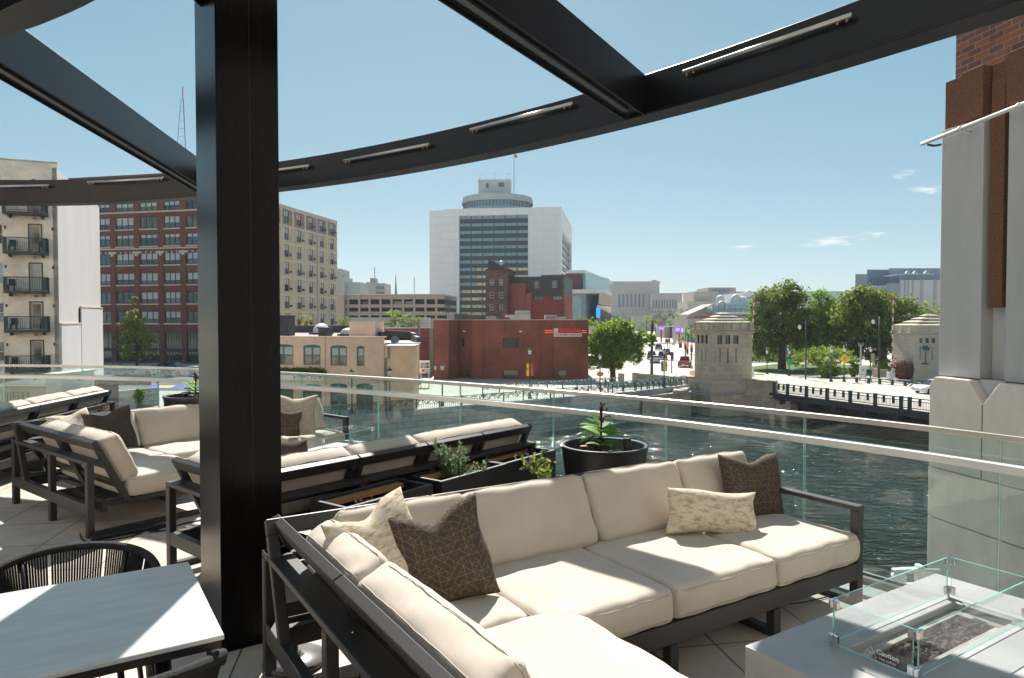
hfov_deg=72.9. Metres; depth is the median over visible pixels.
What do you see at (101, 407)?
dry twigs
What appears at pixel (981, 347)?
building
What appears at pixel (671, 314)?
distant tree
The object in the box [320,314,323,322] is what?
window
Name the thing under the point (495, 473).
planter box
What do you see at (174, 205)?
window
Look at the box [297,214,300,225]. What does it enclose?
window
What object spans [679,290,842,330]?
vaulted hall
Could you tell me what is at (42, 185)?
tube light
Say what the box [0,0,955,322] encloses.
sky
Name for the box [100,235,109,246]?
window
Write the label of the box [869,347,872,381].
street lamp
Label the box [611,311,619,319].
distant tree
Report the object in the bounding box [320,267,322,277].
window
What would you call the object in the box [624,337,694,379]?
road
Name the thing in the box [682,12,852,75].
tube light
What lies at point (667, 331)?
arena building
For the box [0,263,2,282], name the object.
window
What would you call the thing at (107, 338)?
shop window
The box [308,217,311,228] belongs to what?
window
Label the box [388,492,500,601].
scatter cushion
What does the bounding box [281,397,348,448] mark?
outdoor sofa
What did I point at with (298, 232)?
window
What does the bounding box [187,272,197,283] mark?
window
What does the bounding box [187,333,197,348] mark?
shop window
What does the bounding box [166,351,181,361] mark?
shop window
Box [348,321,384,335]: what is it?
rooftop box
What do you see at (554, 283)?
window
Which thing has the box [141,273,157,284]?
window
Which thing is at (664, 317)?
distant tree
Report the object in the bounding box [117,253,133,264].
window
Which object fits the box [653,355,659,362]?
car
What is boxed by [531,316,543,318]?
rooftop unit
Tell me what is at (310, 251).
window
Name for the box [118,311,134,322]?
window
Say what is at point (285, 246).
window
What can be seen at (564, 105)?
tube light
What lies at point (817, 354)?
bush
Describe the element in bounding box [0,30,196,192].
straight roof beam
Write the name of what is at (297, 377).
wall signboard
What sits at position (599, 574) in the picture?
sectional sofa
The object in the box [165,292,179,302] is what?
window
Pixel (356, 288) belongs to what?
office tower
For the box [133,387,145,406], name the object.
foliage
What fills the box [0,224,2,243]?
window
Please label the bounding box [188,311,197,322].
window
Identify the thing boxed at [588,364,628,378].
cross street
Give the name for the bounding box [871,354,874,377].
back of sign
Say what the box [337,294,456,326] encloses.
parking garage
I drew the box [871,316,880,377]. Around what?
light pole
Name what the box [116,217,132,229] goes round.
window
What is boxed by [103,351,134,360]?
shop window
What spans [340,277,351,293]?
office tower
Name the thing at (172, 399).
round planter
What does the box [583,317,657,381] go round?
tree
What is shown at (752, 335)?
barrier gate
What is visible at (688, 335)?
distant tree
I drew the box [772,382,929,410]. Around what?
bridge railing
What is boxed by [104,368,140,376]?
car
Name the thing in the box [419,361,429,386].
parking billboard
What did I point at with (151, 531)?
power cable
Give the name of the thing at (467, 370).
window
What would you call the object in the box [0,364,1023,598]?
glass railing
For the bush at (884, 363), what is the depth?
102.44 m
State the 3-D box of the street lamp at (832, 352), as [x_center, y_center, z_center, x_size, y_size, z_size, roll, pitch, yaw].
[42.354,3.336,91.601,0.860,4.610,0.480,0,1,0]
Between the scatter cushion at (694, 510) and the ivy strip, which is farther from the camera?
the ivy strip
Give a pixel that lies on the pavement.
(553, 386)
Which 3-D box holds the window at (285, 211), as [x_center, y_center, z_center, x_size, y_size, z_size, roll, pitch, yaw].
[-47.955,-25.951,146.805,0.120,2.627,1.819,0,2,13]
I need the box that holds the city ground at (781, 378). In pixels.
[103,330,914,414]
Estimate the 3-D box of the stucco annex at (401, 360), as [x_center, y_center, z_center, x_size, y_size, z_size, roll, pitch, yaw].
[-10.002,3.541,63.517,2.687,6.048,3.390,0,1,0]
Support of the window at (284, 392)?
in the painted brick building at (334, 353)
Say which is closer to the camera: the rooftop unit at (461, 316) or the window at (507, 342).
the window at (507, 342)
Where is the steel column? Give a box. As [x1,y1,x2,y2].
[194,0,281,651]
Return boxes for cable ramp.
[90,523,165,540]
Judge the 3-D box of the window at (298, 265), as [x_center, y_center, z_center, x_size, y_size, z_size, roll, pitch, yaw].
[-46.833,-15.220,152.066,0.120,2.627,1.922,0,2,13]
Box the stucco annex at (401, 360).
[385,344,419,410]
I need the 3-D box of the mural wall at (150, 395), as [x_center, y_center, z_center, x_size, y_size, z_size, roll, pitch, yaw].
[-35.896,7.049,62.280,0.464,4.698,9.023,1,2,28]
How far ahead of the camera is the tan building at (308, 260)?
155.69 m
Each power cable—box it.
[79,519,199,541]
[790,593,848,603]
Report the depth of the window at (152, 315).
131.80 m
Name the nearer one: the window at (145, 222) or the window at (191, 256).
the window at (191, 256)
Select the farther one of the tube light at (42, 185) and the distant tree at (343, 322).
the distant tree at (343, 322)
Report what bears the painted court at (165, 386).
on the painted court at (179, 386)
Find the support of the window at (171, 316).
in the red brick building at (148, 254)
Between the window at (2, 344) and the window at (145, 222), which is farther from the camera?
the window at (145, 222)
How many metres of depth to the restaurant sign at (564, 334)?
93.84 m
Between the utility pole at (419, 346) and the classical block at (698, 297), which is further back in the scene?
the classical block at (698, 297)
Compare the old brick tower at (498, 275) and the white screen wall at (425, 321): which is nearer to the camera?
the old brick tower at (498, 275)
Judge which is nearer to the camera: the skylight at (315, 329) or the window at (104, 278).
the skylight at (315, 329)
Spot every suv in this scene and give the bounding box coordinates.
[154,361,182,372]
[647,351,655,358]
[655,344,661,349]
[658,351,666,359]
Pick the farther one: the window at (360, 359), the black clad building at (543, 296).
the black clad building at (543, 296)
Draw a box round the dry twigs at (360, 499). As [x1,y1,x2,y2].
[355,491,381,502]
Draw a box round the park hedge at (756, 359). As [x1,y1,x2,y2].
[752,355,815,361]
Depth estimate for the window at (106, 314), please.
133.94 m
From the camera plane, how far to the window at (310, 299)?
157.17 m
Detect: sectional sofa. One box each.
[11,404,199,538]
[166,418,535,564]
[262,451,863,677]
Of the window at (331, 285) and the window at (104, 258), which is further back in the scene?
the window at (331, 285)
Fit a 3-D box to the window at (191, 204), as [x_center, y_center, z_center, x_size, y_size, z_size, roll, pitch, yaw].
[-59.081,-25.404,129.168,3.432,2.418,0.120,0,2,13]
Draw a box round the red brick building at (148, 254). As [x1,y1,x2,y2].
[68,173,198,363]
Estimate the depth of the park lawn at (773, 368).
114.00 m
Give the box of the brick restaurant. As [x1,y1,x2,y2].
[434,319,588,379]
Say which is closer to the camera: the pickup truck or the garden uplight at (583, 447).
the garden uplight at (583, 447)
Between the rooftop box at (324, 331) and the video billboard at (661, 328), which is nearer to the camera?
the rooftop box at (324, 331)
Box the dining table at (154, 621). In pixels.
[0,562,223,677]
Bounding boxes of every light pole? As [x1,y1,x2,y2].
[650,320,692,373]
[798,322,806,378]
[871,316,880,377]
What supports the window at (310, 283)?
in the tan building at (308, 260)
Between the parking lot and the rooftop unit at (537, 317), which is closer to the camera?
the parking lot
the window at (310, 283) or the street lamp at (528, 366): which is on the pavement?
the street lamp at (528, 366)
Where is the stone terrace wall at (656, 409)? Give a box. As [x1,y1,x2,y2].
[642,375,694,417]
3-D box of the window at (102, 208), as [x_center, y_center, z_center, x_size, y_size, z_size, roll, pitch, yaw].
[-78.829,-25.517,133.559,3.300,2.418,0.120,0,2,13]
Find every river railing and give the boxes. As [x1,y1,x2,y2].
[322,391,523,414]
[482,377,618,394]
[523,383,633,399]
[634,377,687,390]
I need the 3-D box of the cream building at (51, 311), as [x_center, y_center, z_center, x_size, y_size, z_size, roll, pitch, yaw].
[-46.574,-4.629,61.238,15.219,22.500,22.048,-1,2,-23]
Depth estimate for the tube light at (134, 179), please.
9.57 m
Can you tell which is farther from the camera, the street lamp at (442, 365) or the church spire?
the church spire
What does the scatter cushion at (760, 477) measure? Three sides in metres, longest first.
0.470 x 0.458 x 0.159 m
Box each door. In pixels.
[29,206,40,211]
[30,225,40,251]
[30,264,41,290]
[31,302,42,327]
[32,341,42,367]
[922,365,926,376]
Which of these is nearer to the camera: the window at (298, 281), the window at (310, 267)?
the window at (298, 281)
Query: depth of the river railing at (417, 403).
60.08 m
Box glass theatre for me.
[541,270,612,344]
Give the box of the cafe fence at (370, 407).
[342,404,386,416]
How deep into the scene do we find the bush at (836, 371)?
97.62 m
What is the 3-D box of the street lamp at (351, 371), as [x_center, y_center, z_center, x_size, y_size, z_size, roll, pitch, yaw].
[-13.641,4.475,59.059,0.480,4.010,0.480,0,1,0]
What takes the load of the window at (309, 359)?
in the painted brick building at (334, 353)
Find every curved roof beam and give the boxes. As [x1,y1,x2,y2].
[0,0,93,36]
[0,0,1023,205]
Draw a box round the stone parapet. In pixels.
[744,378,813,421]
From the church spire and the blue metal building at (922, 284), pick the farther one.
the church spire
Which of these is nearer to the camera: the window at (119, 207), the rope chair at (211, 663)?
the rope chair at (211, 663)
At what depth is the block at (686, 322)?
265.27 m
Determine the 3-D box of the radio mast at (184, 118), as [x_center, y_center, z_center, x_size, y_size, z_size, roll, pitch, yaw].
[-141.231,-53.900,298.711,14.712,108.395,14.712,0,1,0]
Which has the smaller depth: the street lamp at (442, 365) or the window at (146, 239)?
the street lamp at (442, 365)
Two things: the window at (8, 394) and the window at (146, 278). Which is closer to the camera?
the window at (8, 394)
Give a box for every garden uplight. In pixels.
[182,393,188,397]
[579,445,587,450]
[622,438,632,450]
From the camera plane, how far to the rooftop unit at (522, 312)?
107.93 m
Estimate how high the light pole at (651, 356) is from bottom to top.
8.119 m
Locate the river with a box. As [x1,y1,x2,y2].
[517,412,929,581]
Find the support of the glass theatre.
on the city ground at (781, 378)
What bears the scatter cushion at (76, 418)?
on the sectional sofa at (101, 465)
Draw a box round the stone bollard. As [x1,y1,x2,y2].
[618,373,623,380]
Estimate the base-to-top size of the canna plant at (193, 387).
0.381 m
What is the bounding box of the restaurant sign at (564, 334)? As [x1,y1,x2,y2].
[545,328,586,336]
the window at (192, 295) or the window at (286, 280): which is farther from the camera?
the window at (286, 280)
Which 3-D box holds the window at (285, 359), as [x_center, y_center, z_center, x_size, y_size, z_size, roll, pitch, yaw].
[-20.815,1.484,63.219,1.946,1.689,0.120,0,1,6]
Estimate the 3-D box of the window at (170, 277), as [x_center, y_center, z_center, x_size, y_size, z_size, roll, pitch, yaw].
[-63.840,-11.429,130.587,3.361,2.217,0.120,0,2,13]
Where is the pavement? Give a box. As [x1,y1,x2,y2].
[453,379,667,400]
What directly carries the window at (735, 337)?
in the bridge house at (723, 356)
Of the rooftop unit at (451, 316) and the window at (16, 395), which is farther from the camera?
the rooftop unit at (451, 316)
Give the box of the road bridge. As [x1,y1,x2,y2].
[769,381,929,424]
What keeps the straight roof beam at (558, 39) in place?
attached to the curved roof beam at (871, 30)
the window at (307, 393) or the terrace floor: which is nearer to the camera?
the terrace floor
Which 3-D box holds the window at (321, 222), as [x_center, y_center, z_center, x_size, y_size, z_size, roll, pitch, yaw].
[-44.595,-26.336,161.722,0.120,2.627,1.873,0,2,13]
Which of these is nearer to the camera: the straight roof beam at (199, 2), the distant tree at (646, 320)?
the straight roof beam at (199, 2)
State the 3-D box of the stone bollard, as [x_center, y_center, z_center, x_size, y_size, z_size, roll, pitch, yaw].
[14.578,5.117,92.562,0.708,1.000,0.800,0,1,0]
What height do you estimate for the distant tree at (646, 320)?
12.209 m
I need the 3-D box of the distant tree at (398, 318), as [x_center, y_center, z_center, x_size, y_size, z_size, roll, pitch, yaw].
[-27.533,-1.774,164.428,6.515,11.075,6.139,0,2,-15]
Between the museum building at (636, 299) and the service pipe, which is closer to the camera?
the service pipe
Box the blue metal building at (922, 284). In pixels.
[855,268,939,338]
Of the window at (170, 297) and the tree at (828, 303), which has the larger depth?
the window at (170, 297)
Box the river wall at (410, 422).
[325,385,695,441]
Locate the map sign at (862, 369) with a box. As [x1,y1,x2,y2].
[859,366,865,380]
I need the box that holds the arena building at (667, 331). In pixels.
[656,326,672,337]
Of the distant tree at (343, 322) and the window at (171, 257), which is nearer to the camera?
the window at (171, 257)
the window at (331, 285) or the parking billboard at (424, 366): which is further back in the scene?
the window at (331, 285)
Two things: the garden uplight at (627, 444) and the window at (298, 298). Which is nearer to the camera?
the garden uplight at (627, 444)
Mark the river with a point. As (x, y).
(890, 493)
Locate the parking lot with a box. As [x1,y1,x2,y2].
[118,376,198,390]
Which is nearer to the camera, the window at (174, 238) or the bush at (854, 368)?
the bush at (854, 368)
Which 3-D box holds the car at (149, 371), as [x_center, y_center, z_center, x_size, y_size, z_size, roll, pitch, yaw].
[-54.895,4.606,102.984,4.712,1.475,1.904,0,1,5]
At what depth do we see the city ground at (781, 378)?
93.46 m
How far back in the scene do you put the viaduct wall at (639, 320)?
559.88 m
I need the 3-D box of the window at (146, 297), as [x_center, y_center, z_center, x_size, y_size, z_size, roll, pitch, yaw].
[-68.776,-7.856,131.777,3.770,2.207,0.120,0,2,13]
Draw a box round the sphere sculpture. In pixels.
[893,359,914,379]
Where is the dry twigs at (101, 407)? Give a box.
[93,402,109,411]
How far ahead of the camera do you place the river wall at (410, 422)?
64.52 m
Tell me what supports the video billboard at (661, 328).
on the road
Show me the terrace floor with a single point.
(26, 525)
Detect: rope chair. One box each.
[0,541,160,677]
[149,648,227,677]
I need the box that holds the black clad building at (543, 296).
[510,275,571,318]
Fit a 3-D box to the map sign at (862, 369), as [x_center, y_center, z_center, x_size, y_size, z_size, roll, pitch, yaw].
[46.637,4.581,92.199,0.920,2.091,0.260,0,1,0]
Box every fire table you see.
[298,426,374,450]
[745,557,1023,677]
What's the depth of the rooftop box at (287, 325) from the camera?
69.27 m
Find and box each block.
[672,318,708,341]
[677,287,744,317]
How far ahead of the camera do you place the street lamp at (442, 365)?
64.08 m
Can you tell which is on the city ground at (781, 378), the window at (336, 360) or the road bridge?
the road bridge
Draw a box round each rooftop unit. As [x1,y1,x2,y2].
[447,314,454,319]
[455,314,468,319]
[505,315,530,318]
[515,311,529,314]
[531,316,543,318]
[544,315,556,318]
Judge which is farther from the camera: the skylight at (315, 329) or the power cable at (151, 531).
the skylight at (315, 329)
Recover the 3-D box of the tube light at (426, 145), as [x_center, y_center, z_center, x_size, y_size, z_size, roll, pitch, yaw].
[-1.414,-2.071,7.758,1.322,0.050,0.068,1,2,35]
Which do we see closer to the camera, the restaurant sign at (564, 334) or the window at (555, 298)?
the restaurant sign at (564, 334)
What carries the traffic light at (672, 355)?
on the road
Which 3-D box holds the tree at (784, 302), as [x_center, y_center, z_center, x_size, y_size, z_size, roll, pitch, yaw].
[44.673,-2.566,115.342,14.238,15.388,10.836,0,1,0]
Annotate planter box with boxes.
[311,478,432,579]
[408,459,506,494]
[476,447,555,483]
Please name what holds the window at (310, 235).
in the tan building at (308, 260)
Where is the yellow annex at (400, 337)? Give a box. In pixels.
[385,330,420,401]
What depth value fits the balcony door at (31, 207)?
54.37 m
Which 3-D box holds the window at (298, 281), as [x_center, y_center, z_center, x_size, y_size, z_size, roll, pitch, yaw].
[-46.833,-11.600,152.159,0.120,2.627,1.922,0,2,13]
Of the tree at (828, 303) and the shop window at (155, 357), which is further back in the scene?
the shop window at (155, 357)
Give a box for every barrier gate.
[752,294,754,376]
[886,296,895,380]
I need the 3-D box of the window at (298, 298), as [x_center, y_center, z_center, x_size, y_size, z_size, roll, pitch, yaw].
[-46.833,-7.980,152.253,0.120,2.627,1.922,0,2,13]
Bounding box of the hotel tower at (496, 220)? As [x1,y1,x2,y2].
[430,154,571,319]
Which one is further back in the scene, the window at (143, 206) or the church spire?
the church spire
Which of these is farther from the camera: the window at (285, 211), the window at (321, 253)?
the window at (321, 253)
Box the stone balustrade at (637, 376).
[632,373,681,384]
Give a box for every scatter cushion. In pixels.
[45,407,88,424]
[81,404,138,447]
[281,395,317,434]
[281,411,301,435]
[281,439,307,455]
[320,486,411,572]
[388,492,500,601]
[665,488,755,534]
[718,453,783,515]
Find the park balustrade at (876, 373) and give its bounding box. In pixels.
[872,369,888,376]
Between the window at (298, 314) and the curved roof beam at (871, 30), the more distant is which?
the window at (298, 314)
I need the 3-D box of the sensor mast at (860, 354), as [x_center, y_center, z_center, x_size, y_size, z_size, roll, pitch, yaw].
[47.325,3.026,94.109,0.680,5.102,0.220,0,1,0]
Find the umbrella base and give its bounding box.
[262,643,321,677]
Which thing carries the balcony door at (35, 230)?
in the cream building at (51, 311)
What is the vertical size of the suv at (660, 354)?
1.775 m
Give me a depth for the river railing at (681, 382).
80.42 m
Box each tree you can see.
[113,296,163,365]
[299,314,314,325]
[338,316,348,325]
[384,308,408,326]
[402,313,421,326]
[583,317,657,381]
[589,316,598,355]
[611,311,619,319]
[640,315,651,330]
[643,309,661,331]
[660,315,669,322]
[667,313,678,325]
[668,310,676,318]
[679,326,694,353]
[736,278,825,368]
[780,286,860,364]
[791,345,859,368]
[817,283,930,363]
[921,300,939,323]
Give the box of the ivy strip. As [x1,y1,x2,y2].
[280,366,326,373]
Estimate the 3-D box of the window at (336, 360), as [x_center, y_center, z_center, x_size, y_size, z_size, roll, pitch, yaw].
[-15.610,1.567,62.663,1.564,1.672,0.120,0,1,6]
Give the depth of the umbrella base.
3.43 m
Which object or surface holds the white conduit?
attached to the building at (981, 347)
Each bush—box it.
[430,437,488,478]
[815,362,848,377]
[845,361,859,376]
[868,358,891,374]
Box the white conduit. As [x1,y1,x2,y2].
[920,102,1023,146]
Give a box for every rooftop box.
[280,315,295,335]
[317,327,333,335]
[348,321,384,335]
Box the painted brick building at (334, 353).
[280,326,386,410]
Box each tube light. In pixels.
[0,184,49,187]
[87,177,163,184]
[279,164,309,170]
[343,143,430,162]
[469,102,573,132]
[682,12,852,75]
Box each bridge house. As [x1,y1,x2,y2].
[692,312,755,415]
[890,314,948,380]
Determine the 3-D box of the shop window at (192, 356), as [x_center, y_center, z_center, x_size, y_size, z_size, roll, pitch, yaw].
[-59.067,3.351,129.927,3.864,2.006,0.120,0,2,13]
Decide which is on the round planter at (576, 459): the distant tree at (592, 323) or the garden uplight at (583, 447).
the garden uplight at (583, 447)
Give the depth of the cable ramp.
5.51 m
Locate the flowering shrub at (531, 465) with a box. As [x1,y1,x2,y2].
[514,444,556,478]
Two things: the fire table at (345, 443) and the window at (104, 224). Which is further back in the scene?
the window at (104, 224)
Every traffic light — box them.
[671,352,673,372]
[684,343,686,366]
[690,345,692,361]
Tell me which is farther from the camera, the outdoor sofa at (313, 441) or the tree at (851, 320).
the tree at (851, 320)
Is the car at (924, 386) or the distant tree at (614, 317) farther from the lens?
the distant tree at (614, 317)
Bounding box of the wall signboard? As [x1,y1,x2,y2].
[281,372,322,380]
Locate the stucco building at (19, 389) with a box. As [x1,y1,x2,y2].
[0,369,118,412]
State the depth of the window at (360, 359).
62.43 m
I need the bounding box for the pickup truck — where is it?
[678,356,691,366]
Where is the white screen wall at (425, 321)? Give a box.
[349,317,429,326]
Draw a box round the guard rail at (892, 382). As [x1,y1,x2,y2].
[854,377,913,385]
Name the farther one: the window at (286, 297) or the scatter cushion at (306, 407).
the window at (286, 297)
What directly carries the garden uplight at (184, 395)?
in the round planter at (172, 399)
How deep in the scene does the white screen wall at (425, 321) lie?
169.93 m
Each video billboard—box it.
[658,326,663,341]
[674,327,683,339]
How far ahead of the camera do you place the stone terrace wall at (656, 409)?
79.03 m
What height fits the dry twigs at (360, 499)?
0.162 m
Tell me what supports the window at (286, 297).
in the tan building at (308, 260)
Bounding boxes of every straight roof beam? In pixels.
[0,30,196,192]
[194,0,201,6]
[438,0,645,119]
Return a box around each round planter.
[162,392,198,405]
[561,437,648,474]
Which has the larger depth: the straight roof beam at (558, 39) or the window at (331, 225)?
the window at (331, 225)
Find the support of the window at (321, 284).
in the tan building at (308, 260)
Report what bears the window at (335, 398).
in the painted brick building at (334, 353)
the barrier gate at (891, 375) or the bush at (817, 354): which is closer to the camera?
the barrier gate at (891, 375)
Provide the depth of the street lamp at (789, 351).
101.37 m
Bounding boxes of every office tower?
[337,269,348,293]
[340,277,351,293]
[346,282,367,293]
[366,267,377,293]
[376,283,390,293]
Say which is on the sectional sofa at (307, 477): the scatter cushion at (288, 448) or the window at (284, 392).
the scatter cushion at (288, 448)
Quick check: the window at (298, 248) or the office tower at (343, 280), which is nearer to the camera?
the window at (298, 248)
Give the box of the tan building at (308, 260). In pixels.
[279,204,337,325]
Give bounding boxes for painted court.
[150,384,197,388]
[159,385,175,387]
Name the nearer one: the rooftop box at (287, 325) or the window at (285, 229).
the rooftop box at (287, 325)
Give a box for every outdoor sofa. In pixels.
[0,386,114,471]
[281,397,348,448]
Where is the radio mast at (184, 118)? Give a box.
[177,87,185,147]
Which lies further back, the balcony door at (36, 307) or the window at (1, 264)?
the balcony door at (36, 307)
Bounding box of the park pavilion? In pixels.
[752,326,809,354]
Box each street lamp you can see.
[349,368,354,413]
[387,367,391,410]
[440,362,444,405]
[526,348,533,398]
[595,354,602,388]
[661,348,667,387]
[787,349,790,375]
[829,347,835,381]
[839,346,849,381]
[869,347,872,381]
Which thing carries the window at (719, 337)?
in the bridge house at (723, 356)
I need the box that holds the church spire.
[394,276,396,293]
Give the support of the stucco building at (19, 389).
on the city ground at (781, 378)
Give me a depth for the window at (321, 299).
162.38 m
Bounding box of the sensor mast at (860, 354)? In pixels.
[858,343,863,379]
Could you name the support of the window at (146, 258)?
in the red brick building at (148, 254)
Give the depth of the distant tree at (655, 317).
518.77 m
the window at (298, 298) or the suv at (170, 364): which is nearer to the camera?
the suv at (170, 364)
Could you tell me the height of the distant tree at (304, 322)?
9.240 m
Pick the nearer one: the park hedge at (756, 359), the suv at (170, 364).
the suv at (170, 364)
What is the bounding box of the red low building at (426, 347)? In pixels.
[384,327,433,373]
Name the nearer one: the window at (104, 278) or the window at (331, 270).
the window at (104, 278)
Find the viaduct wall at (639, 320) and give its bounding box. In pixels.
[631,317,660,330]
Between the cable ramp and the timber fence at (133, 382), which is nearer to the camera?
the cable ramp
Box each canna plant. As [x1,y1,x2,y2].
[180,372,198,397]
[576,402,624,451]
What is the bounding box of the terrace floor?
[0,457,866,677]
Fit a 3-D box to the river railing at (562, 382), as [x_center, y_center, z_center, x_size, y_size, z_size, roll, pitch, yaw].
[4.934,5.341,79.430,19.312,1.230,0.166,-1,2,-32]
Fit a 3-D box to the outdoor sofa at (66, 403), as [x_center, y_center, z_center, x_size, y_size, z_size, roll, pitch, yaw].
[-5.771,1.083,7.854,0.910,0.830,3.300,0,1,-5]
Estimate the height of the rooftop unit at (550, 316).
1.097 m
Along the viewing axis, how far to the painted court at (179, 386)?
84.67 m
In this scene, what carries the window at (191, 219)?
in the red brick building at (148, 254)
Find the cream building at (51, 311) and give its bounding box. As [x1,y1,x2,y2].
[0,158,103,374]
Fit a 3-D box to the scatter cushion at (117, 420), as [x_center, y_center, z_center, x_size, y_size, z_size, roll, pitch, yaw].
[-3.757,0.855,6.476,0.419,0.432,0.155,-14,-4,-21]
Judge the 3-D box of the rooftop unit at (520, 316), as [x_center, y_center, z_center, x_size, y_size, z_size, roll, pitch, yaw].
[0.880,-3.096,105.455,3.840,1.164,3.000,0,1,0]
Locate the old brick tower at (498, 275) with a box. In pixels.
[485,259,515,318]
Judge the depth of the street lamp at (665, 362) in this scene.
80.24 m
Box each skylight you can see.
[309,323,333,333]
[337,328,348,335]
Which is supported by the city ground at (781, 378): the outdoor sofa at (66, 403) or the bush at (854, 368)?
the bush at (854, 368)
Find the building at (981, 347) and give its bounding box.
[927,15,1023,598]
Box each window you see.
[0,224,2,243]
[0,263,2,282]
[0,303,3,321]
[0,342,4,360]
[6,392,10,401]
[12,391,29,399]
[97,205,108,212]
[99,218,109,229]
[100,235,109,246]
[100,254,109,265]
[100,274,109,284]
[100,292,110,303]
[103,311,110,322]
[103,332,134,347]
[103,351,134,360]
[116,204,132,211]
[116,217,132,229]
[117,235,133,246]
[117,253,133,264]
[117,273,133,284]
[117,292,133,303]
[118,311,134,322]
[140,203,156,210]
[140,216,156,228]
[141,234,156,245]
[141,253,157,264]
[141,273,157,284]
[141,292,157,303]
[141,333,158,348]
[141,351,158,361]
[142,311,157,322]
[164,201,178,209]
[164,215,178,227]
[165,233,179,244]
[165,252,179,263]
[165,272,179,283]
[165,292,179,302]
[166,311,180,322]
[166,333,180,348]
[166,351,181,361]
[187,200,196,208]
[187,215,196,226]
[187,233,196,244]
[187,252,196,263]
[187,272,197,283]
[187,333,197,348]
[188,291,197,302]
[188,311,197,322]
[188,352,198,361]
[280,346,292,364]
[281,389,292,398]
[284,210,287,222]
[284,227,287,239]
[284,244,287,256]
[284,261,288,273]
[285,279,288,290]
[285,296,288,307]
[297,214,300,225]
[297,230,300,242]
[297,247,300,258]
[297,263,300,275]
[297,280,300,291]
[297,297,300,308]
[297,313,300,324]
[303,390,321,403]
[304,347,320,364]
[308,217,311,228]
[309,233,311,244]
[309,249,311,260]
[309,265,311,276]
[309,281,312,292]
[309,297,312,308]
[320,220,322,231]
[320,236,322,246]
[320,251,322,262]
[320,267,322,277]
[320,283,322,293]
[320,298,323,308]
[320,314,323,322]
[330,223,332,234]
[330,238,332,249]
[330,253,332,264]
[330,269,333,279]
[330,284,333,294]
[330,299,333,309]
[330,385,346,409]
[331,314,333,324]
[331,347,346,365]
[356,385,372,409]
[357,348,363,365]
[466,369,469,377]
[503,338,518,347]
[503,370,517,378]
[534,296,542,300]
[552,281,556,286]
[553,296,561,300]
[558,370,565,377]
[717,335,721,343]
[725,335,729,343]
[733,335,737,343]
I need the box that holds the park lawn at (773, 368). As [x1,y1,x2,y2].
[752,364,890,373]
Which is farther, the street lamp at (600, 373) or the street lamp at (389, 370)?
the street lamp at (600, 373)
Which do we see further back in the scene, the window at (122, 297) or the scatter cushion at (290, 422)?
the window at (122, 297)
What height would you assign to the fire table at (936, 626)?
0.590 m
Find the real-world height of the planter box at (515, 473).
0.550 m
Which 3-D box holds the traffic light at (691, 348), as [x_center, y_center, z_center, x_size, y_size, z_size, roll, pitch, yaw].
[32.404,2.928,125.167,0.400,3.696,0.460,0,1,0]
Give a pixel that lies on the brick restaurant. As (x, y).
(487, 349)
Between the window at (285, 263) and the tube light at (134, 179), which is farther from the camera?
the window at (285, 263)
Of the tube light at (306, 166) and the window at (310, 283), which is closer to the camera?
the tube light at (306, 166)
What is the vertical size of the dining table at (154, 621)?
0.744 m
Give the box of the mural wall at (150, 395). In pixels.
[119,387,157,407]
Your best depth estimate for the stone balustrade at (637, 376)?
88.74 m
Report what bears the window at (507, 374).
in the brick restaurant
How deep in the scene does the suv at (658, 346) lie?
190.45 m
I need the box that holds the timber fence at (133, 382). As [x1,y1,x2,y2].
[104,374,150,384]
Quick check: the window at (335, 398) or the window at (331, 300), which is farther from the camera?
the window at (331, 300)
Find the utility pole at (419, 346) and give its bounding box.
[418,320,419,383]
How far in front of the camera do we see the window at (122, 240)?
132.64 m
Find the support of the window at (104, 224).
in the red brick building at (148, 254)
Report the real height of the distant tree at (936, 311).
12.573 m
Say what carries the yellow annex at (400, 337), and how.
on the city ground at (781, 378)
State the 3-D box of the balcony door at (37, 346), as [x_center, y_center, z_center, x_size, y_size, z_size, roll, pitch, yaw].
[-37.377,1.197,54.667,0.780,2.130,0.120,-1,2,-23]
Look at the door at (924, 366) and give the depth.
92.35 m
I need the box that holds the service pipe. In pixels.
[664,386,745,394]
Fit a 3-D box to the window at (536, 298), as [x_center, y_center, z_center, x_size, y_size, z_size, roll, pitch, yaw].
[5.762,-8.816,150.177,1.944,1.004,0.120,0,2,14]
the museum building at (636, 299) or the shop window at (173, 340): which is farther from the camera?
the museum building at (636, 299)
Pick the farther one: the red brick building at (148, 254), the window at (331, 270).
the window at (331, 270)
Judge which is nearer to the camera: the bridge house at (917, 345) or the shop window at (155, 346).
the bridge house at (917, 345)
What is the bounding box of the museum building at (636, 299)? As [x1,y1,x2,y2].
[609,280,682,325]
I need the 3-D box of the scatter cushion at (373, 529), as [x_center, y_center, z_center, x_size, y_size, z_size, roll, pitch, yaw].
[-0.580,0.951,3.103,0.159,0.461,0.470,-30,-6,42]
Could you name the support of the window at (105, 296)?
in the red brick building at (148, 254)
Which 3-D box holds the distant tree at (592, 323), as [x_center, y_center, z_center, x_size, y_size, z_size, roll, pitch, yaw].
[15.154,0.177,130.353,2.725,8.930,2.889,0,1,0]
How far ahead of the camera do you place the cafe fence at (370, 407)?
57.82 m
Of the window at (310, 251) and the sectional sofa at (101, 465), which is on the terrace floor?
the sectional sofa at (101, 465)
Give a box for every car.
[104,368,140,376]
[137,365,160,375]
[172,366,198,376]
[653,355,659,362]
[911,379,933,393]

